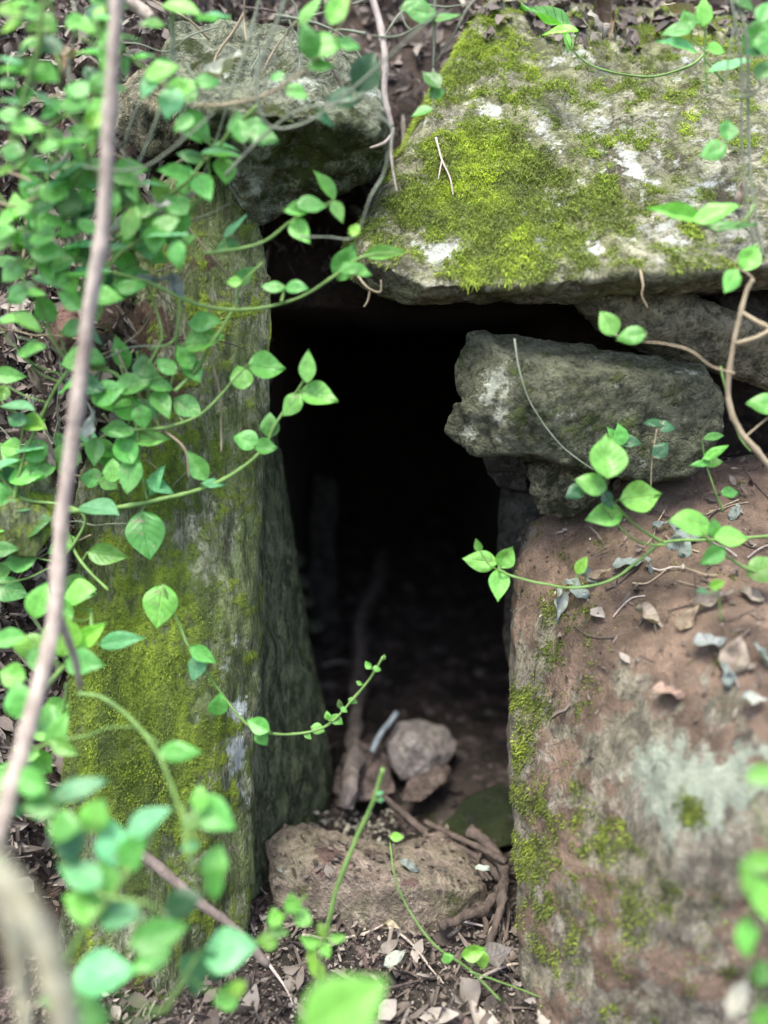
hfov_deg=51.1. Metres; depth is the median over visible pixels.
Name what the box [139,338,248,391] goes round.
twig
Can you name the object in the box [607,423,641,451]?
vine
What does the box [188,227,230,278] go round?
vine
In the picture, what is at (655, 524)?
dead leaf
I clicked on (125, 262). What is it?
vine
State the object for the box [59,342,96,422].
twig
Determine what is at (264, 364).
vine
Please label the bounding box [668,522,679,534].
dead leaf
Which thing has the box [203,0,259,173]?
vine
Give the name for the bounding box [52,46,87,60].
dead leaf
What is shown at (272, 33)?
vine
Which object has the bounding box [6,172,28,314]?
vine
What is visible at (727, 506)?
twig
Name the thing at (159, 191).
vine
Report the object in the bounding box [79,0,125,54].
vine
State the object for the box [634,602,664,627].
dead leaf
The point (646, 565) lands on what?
twig
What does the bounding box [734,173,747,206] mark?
dead leaf
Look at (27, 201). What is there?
twig
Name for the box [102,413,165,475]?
twig
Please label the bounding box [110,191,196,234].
twig
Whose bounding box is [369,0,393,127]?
hanging root
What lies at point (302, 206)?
vine
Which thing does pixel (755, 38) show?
vine
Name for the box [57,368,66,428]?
twig
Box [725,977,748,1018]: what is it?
dead leaf
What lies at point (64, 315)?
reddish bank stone
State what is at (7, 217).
vine
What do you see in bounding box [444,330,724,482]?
wedge boulder
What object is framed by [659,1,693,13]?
dead leaf
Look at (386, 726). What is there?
stick
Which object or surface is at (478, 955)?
vine
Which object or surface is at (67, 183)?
vine
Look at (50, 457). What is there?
dead leaf
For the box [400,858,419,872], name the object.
dead leaf
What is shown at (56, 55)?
vine
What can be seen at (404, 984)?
twig
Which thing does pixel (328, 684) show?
pebble
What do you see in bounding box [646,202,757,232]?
vine
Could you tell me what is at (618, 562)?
dead leaf
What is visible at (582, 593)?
dead leaf
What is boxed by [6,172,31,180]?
twig
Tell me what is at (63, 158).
twig
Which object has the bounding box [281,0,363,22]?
twig
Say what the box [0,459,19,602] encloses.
vine
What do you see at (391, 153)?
hanging root
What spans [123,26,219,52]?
twig
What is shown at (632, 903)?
earthy boulder
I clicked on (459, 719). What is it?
pebble
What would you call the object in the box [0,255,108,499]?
vine
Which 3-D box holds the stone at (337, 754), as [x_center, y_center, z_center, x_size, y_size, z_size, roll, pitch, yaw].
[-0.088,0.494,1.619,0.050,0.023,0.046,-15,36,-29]
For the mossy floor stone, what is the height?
0.133 m
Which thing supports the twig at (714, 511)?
on the earthy boulder at (632, 903)
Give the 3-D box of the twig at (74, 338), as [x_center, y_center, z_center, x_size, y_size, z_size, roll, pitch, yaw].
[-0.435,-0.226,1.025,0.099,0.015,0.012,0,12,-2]
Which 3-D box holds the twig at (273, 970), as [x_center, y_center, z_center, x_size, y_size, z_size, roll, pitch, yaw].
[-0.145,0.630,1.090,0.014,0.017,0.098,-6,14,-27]
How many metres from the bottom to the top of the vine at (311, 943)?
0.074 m
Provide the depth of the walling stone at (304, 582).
1.96 m
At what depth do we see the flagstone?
1.09 m
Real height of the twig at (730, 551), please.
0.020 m
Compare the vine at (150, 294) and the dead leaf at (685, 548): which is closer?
the vine at (150, 294)
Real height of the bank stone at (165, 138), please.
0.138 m
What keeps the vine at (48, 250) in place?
attached to the vine at (71, 204)
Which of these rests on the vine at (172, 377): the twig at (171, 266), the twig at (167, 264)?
the twig at (167, 264)
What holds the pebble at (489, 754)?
on the ground
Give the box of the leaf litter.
[0,0,767,1023]
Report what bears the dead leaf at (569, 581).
on the earthy boulder at (632, 903)
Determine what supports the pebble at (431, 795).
on the ground
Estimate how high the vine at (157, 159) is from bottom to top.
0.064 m
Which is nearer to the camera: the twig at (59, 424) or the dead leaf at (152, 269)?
the dead leaf at (152, 269)
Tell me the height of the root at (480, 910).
0.092 m
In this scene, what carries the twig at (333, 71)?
on the boulder at (268, 183)
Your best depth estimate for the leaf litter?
1.16 m
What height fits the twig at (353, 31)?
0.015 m
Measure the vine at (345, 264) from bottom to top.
0.126 m
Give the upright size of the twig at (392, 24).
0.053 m
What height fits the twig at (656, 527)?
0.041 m
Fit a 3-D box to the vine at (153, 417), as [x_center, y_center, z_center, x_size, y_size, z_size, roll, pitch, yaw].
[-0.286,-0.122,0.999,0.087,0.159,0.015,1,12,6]
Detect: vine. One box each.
[0,0,54,159]
[0,0,61,140]
[0,117,62,244]
[0,192,34,250]
[0,195,45,331]
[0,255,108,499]
[0,412,45,531]
[0,428,106,482]
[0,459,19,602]
[0,470,128,601]
[0,578,144,732]
[0,682,68,817]
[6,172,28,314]
[16,6,126,170]
[17,336,160,358]
[18,768,202,971]
[19,167,145,232]
[22,129,84,274]
[25,198,195,310]
[32,713,159,755]
[35,926,257,1023]
[37,155,97,293]
[45,174,97,316]
[50,1,62,75]
[58,273,117,394]
[61,104,264,238]
[67,0,79,122]
[67,45,122,186]
[70,349,337,515]
[77,691,235,900]
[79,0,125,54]
[80,351,159,489]
[83,112,213,171]
[85,0,129,21]
[85,101,139,239]
[89,335,177,559]
[95,30,198,131]
[102,258,194,354]
[108,196,193,298]
[109,163,194,251]
[112,182,200,269]
[112,243,405,349]
[114,349,189,477]
[115,95,162,211]
[133,232,162,364]
[133,350,285,430]
[137,0,229,163]
[143,583,385,745]
[146,335,178,427]
[173,262,262,392]
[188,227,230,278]
[196,0,360,107]
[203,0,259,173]
[204,170,343,255]
[208,303,221,452]
[224,51,392,239]
[254,0,445,130]
[254,892,311,950]
[299,922,346,983]
[321,767,384,942]
[372,0,474,116]
[389,832,540,1001]
[462,534,767,600]
[513,338,592,469]
[519,3,703,77]
[565,434,666,545]
[599,311,734,374]
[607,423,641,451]
[643,418,674,485]
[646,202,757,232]
[655,0,751,93]
[668,509,767,581]
[689,432,739,511]
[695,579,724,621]
[699,0,767,258]
[719,366,751,451]
[723,244,767,468]
[735,764,767,1023]
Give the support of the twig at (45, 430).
on the mossy bank stone at (17, 527)
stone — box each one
[0,453,57,557]
[48,306,79,360]
[115,67,185,157]
[265,824,486,935]
[297,552,304,567]
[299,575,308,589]
[302,592,313,608]
[306,473,341,624]
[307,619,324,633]
[331,747,343,765]
[333,738,394,801]
[402,764,450,801]
[425,708,434,714]
[442,785,513,847]
[443,779,463,795]
[472,714,490,721]
[482,455,529,490]
[497,488,544,661]
[527,459,610,518]
[711,290,767,323]
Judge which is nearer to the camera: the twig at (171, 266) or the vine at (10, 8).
the vine at (10, 8)
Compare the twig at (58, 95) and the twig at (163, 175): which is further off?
the twig at (163, 175)
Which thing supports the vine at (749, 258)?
attached to the capstone
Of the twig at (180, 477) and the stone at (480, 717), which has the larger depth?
the stone at (480, 717)
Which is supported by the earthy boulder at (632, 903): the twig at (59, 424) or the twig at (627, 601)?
the twig at (627, 601)
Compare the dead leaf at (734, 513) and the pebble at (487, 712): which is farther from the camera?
the pebble at (487, 712)
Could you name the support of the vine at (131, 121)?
on the hillside
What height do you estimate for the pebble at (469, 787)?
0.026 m
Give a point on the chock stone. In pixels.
(756, 305)
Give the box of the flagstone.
[574,293,767,391]
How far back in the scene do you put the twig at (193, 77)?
0.95 m
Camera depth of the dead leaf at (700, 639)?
0.95 m
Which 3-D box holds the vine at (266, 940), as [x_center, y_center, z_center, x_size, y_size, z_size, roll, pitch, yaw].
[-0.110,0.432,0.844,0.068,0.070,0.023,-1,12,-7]
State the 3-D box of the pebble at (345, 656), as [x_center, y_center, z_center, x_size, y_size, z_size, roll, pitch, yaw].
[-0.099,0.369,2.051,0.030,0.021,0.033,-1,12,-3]
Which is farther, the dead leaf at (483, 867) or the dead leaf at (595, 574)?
the dead leaf at (483, 867)
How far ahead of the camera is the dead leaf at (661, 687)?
0.95 m
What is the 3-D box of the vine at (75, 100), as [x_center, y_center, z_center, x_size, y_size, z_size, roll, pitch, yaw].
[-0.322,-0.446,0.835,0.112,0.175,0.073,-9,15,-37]
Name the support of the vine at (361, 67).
hanging from the vine at (313, 45)
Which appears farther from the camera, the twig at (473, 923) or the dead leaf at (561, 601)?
the twig at (473, 923)
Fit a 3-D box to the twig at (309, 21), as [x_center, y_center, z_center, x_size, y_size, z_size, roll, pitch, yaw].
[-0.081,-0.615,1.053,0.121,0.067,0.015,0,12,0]
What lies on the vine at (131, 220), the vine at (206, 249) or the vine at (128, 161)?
the vine at (128, 161)
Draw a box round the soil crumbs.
[266,449,763,894]
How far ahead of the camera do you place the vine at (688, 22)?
0.99 m
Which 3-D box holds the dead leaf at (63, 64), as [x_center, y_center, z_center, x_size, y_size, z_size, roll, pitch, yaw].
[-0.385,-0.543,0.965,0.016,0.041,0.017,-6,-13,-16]
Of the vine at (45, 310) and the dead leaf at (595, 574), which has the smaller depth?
the vine at (45, 310)
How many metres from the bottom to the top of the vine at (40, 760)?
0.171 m
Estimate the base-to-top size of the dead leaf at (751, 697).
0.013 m
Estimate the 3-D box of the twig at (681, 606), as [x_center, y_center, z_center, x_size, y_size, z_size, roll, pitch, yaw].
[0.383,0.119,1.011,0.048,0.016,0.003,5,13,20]
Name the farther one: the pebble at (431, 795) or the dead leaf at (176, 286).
the pebble at (431, 795)
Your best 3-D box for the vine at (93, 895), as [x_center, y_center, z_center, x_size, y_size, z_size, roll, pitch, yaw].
[-0.250,0.328,0.724,0.174,0.189,0.069,0,12,0]
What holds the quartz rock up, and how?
on the ground
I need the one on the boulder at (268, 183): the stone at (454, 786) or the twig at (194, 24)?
the twig at (194, 24)
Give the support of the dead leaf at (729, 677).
on the earthy boulder at (632, 903)
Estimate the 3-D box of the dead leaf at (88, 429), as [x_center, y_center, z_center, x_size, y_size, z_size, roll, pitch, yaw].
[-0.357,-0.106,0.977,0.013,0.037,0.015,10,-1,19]
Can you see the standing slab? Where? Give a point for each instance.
(203, 563)
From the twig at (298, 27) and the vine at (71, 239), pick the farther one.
the twig at (298, 27)
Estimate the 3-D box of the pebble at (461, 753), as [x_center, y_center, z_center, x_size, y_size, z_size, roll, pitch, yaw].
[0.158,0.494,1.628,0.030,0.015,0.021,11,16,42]
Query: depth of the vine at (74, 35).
0.90 m
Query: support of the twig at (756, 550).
on the earthy boulder at (632, 903)
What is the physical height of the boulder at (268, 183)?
0.343 m
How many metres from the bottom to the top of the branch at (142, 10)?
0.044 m
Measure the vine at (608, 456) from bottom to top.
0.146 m
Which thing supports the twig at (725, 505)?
on the earthy boulder at (632, 903)
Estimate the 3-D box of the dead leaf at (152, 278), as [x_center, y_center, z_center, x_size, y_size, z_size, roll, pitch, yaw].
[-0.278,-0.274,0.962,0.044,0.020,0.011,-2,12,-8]
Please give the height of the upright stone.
0.416 m
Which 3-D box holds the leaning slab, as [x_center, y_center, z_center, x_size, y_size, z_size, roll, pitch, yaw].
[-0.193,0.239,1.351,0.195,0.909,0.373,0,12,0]
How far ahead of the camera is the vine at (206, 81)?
0.89 m
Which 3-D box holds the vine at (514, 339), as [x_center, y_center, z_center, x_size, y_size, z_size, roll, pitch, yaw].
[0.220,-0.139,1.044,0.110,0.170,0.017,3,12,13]
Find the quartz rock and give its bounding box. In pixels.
[386,719,455,779]
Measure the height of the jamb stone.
0.460 m
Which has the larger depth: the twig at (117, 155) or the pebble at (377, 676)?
the pebble at (377, 676)
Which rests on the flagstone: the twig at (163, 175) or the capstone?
the capstone
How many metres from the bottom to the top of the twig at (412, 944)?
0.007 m
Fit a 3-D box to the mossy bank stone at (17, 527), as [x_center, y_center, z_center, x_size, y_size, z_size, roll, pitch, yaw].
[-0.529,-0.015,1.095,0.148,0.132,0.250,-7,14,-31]
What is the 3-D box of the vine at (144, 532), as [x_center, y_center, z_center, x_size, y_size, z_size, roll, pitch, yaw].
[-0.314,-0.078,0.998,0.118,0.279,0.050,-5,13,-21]
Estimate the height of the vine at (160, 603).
0.212 m
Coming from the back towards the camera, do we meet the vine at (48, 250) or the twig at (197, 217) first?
the twig at (197, 217)
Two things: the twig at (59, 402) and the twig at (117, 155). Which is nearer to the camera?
the twig at (117, 155)
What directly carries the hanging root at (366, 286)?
hanging from the capstone
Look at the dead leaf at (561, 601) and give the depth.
1.10 m
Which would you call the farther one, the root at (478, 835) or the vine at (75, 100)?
the root at (478, 835)
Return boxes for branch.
[0,0,123,848]
[0,847,81,1023]
[124,0,155,20]
[141,850,270,967]
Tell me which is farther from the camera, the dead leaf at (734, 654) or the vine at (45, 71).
the dead leaf at (734, 654)
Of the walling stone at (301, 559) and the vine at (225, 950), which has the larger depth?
the walling stone at (301, 559)
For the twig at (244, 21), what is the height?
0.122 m
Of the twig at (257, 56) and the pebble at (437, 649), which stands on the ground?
the pebble at (437, 649)
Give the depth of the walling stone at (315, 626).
1.98 m
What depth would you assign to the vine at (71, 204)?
0.91 m
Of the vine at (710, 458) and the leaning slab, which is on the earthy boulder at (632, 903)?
the vine at (710, 458)
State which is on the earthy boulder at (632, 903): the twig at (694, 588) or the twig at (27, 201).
the twig at (694, 588)
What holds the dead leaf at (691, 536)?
on the earthy boulder at (632, 903)
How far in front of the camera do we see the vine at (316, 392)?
1.00 m
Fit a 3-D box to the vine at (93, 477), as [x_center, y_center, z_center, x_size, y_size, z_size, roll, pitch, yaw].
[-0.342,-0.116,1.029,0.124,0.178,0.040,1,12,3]
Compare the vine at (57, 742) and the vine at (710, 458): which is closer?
the vine at (57, 742)
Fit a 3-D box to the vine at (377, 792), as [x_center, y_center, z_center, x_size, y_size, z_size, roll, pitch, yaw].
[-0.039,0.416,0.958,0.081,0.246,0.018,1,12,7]
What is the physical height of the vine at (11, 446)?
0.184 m
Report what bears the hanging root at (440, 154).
attached to the capstone
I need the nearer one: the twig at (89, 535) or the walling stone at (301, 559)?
the twig at (89, 535)
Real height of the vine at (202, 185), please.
0.152 m
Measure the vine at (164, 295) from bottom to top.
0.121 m
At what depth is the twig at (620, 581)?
1.08 m
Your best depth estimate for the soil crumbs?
1.57 m
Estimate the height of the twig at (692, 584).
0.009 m
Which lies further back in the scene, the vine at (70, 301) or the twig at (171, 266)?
the twig at (171, 266)
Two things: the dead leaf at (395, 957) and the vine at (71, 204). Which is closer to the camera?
the vine at (71, 204)
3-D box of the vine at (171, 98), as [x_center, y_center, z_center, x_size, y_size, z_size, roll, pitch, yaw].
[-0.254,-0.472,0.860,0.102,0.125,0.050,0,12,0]
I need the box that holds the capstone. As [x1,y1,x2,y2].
[341,0,767,304]
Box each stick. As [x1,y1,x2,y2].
[336,548,390,808]
[369,710,398,752]
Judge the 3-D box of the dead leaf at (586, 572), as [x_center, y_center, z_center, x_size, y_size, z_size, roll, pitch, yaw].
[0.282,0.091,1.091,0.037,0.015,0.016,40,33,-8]
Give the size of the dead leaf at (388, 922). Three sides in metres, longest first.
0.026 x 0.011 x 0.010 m
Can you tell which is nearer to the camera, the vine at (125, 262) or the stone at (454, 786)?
the vine at (125, 262)
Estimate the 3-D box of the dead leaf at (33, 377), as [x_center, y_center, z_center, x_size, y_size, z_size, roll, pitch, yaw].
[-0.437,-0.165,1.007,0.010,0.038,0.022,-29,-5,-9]
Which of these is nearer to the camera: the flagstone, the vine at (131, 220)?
the vine at (131, 220)
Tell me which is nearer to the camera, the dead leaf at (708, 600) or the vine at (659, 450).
the dead leaf at (708, 600)
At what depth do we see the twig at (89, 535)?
1.08 m
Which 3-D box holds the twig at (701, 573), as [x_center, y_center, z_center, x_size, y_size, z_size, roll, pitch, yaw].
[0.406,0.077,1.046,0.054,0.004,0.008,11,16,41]
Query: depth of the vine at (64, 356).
0.98 m
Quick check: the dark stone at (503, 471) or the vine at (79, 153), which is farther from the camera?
the dark stone at (503, 471)
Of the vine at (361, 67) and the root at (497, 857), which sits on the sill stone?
the root at (497, 857)
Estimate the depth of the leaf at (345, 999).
0.58 m
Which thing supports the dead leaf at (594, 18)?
on the capstone
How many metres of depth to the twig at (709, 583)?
1.02 m
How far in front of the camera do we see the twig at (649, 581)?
1.06 m
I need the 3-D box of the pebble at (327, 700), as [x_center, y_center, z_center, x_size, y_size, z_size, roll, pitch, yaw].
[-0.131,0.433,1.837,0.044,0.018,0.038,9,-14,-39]
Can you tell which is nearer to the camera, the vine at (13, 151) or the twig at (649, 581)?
the vine at (13, 151)
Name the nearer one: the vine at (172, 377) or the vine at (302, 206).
the vine at (302, 206)
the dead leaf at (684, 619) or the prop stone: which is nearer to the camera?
the dead leaf at (684, 619)
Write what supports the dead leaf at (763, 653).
on the earthy boulder at (632, 903)
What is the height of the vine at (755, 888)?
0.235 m
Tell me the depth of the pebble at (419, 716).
1.76 m
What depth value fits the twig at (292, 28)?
1.05 m
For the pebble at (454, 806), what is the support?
on the ground
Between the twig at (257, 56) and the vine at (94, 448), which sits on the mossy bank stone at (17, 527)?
the vine at (94, 448)
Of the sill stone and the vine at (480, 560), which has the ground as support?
the sill stone
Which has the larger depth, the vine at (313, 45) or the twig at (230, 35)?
the twig at (230, 35)
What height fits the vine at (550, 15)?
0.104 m
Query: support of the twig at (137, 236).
attached to the vine at (159, 191)
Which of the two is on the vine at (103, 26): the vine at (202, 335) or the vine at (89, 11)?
the vine at (89, 11)
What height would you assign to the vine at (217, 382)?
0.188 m
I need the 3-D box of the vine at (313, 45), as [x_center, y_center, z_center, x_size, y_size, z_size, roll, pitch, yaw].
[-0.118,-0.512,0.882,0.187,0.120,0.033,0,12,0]
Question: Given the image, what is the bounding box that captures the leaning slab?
[251,408,331,900]
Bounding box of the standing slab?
[58,172,271,1000]
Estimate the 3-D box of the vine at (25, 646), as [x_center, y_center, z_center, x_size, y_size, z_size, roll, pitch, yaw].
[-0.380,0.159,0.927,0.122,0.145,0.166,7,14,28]
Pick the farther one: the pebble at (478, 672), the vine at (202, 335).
the pebble at (478, 672)
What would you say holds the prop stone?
on the earthy boulder at (632, 903)
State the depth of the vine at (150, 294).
0.96 m
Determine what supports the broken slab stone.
on the ground
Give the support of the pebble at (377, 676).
on the ground
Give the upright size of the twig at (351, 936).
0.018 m
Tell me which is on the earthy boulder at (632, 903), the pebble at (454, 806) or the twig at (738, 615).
the twig at (738, 615)
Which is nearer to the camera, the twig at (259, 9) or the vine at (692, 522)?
the vine at (692, 522)
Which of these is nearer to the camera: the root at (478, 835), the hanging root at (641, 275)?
the hanging root at (641, 275)
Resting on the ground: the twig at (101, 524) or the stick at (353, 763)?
the stick at (353, 763)
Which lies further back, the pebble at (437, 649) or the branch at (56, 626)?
the pebble at (437, 649)
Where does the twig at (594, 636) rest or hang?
on the earthy boulder at (632, 903)
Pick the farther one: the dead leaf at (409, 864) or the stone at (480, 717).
the stone at (480, 717)
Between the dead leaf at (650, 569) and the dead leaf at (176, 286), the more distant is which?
the dead leaf at (650, 569)
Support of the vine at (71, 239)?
attached to the standing slab
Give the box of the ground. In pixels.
[0,510,538,1023]
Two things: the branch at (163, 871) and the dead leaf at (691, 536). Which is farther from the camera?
the dead leaf at (691, 536)
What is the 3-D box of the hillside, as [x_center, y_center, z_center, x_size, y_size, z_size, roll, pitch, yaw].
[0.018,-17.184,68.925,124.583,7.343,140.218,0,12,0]
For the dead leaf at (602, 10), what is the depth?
1.17 m
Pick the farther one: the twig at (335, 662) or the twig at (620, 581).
the twig at (335, 662)
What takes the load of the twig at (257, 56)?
on the boulder at (268, 183)
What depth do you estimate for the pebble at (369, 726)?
1.72 m
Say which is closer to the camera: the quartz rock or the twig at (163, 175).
the twig at (163, 175)
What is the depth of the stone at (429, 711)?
1.77 m
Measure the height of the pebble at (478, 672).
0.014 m
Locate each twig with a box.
[0,92,66,101]
[0,152,69,176]
[0,189,59,206]
[2,329,77,339]
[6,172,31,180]
[17,534,91,579]
[32,395,54,444]
[56,391,67,426]
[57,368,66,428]
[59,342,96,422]
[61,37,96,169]
[69,117,124,157]
[69,520,127,525]
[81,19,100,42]
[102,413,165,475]
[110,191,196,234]
[110,203,230,252]
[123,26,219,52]
[136,234,176,308]
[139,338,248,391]
[148,265,174,273]
[152,0,209,40]
[160,155,215,181]
[161,258,169,335]
[172,10,246,117]
[173,453,194,486]
[185,62,244,114]
[243,0,246,41]
[245,3,365,16]
[251,35,259,76]
[261,21,296,77]
[267,953,293,1004]
[275,13,360,56]
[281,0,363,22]
[283,0,322,50]
[285,11,301,78]
[291,0,299,34]
[295,28,365,43]
[302,923,383,938]
[321,660,350,666]
[324,57,359,172]
[384,974,443,990]
[385,4,466,38]
[395,929,443,983]
[463,921,511,932]
[479,962,518,978]
[574,625,613,638]
[605,567,638,589]
[613,595,644,616]
[632,566,669,584]
[644,510,664,545]
[645,564,685,570]
[668,603,692,610]
[677,565,717,575]
[678,581,708,587]
[691,572,695,607]
[695,506,719,542]
[699,578,730,604]
[706,499,738,514]
[707,536,737,556]
[708,502,748,511]
[721,607,758,618]
[743,468,767,497]
[747,545,767,557]
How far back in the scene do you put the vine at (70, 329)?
0.96 m
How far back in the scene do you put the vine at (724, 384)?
0.99 m
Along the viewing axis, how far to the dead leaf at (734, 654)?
0.93 m
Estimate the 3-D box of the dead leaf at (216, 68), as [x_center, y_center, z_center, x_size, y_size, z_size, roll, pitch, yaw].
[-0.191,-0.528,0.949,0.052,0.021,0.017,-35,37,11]
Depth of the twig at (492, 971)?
1.11 m
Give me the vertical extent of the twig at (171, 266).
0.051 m
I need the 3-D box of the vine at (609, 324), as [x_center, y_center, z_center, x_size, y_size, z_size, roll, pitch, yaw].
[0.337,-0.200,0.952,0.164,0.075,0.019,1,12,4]
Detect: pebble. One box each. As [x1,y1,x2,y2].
[320,681,334,688]
[324,698,334,703]
[339,653,350,659]
[363,721,374,732]
[374,674,382,680]
[416,714,424,718]
[428,791,434,798]
[432,647,445,652]
[449,801,457,807]
[455,717,465,721]
[455,751,467,758]
[463,780,482,796]
[473,670,483,675]
[479,751,492,760]
[484,710,492,714]
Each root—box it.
[357,276,381,306]
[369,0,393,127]
[370,127,397,191]
[383,795,510,945]
[423,819,507,864]
[435,137,453,194]
[464,824,509,944]
[639,269,647,307]
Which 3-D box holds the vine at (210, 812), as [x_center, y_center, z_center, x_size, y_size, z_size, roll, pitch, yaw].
[-0.232,0.280,0.840,0.066,0.125,0.274,-10,16,-40]
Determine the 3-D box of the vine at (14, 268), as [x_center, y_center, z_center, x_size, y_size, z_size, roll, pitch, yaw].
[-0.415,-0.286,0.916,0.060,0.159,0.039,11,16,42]
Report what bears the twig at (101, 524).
attached to the standing slab
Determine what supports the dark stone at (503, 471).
on the jamb stone
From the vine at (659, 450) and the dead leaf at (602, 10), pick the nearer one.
the vine at (659, 450)
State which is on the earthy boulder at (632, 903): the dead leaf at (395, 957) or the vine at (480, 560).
the vine at (480, 560)
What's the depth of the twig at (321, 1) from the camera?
1.05 m
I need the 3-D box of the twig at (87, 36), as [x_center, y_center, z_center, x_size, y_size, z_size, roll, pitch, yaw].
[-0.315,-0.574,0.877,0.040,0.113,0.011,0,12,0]
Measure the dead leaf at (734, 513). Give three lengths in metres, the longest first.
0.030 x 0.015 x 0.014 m
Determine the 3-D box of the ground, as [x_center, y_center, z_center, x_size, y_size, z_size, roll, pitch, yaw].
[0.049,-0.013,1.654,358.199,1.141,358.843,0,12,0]
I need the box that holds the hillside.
[0,0,767,969]
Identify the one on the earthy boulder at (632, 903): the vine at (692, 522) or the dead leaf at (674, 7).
the vine at (692, 522)
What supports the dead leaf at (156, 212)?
on the vine at (70, 301)
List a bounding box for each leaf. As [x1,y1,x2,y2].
[27,367,43,393]
[33,432,55,466]
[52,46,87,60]
[59,44,68,76]
[81,410,95,439]
[135,274,168,285]
[140,200,171,224]
[142,258,158,277]
[168,273,184,308]
[204,50,242,78]
[301,975,386,1023]
[383,919,399,928]
[384,950,406,967]
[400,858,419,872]
[475,864,490,870]
[483,942,512,966]
[554,588,568,622]
[564,578,582,585]
[569,584,589,598]
[580,568,596,583]
[586,9,610,42]
[588,568,611,580]
[593,0,611,37]
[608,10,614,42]
[612,557,643,568]
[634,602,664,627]
[644,556,653,573]
[652,521,667,528]
[652,681,685,698]
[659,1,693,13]
[666,532,691,557]
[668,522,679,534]
[675,529,699,542]
[676,604,698,630]
[692,632,726,646]
[693,589,734,609]
[719,636,749,674]
[722,662,737,688]
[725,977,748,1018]
[728,503,739,520]
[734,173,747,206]
[737,586,763,601]
[740,691,767,704]
[753,642,767,667]
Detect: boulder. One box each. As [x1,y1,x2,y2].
[161,19,391,225]
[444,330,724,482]
[506,453,767,1023]
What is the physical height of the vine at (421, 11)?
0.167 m
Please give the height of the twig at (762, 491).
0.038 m
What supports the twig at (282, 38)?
on the boulder at (268, 183)
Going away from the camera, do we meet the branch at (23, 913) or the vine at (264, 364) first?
the branch at (23, 913)
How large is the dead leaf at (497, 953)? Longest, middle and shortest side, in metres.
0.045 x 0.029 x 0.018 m
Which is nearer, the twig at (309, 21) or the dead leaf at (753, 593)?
the dead leaf at (753, 593)
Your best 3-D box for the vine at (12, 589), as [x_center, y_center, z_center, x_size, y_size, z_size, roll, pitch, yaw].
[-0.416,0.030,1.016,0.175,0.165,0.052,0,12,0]

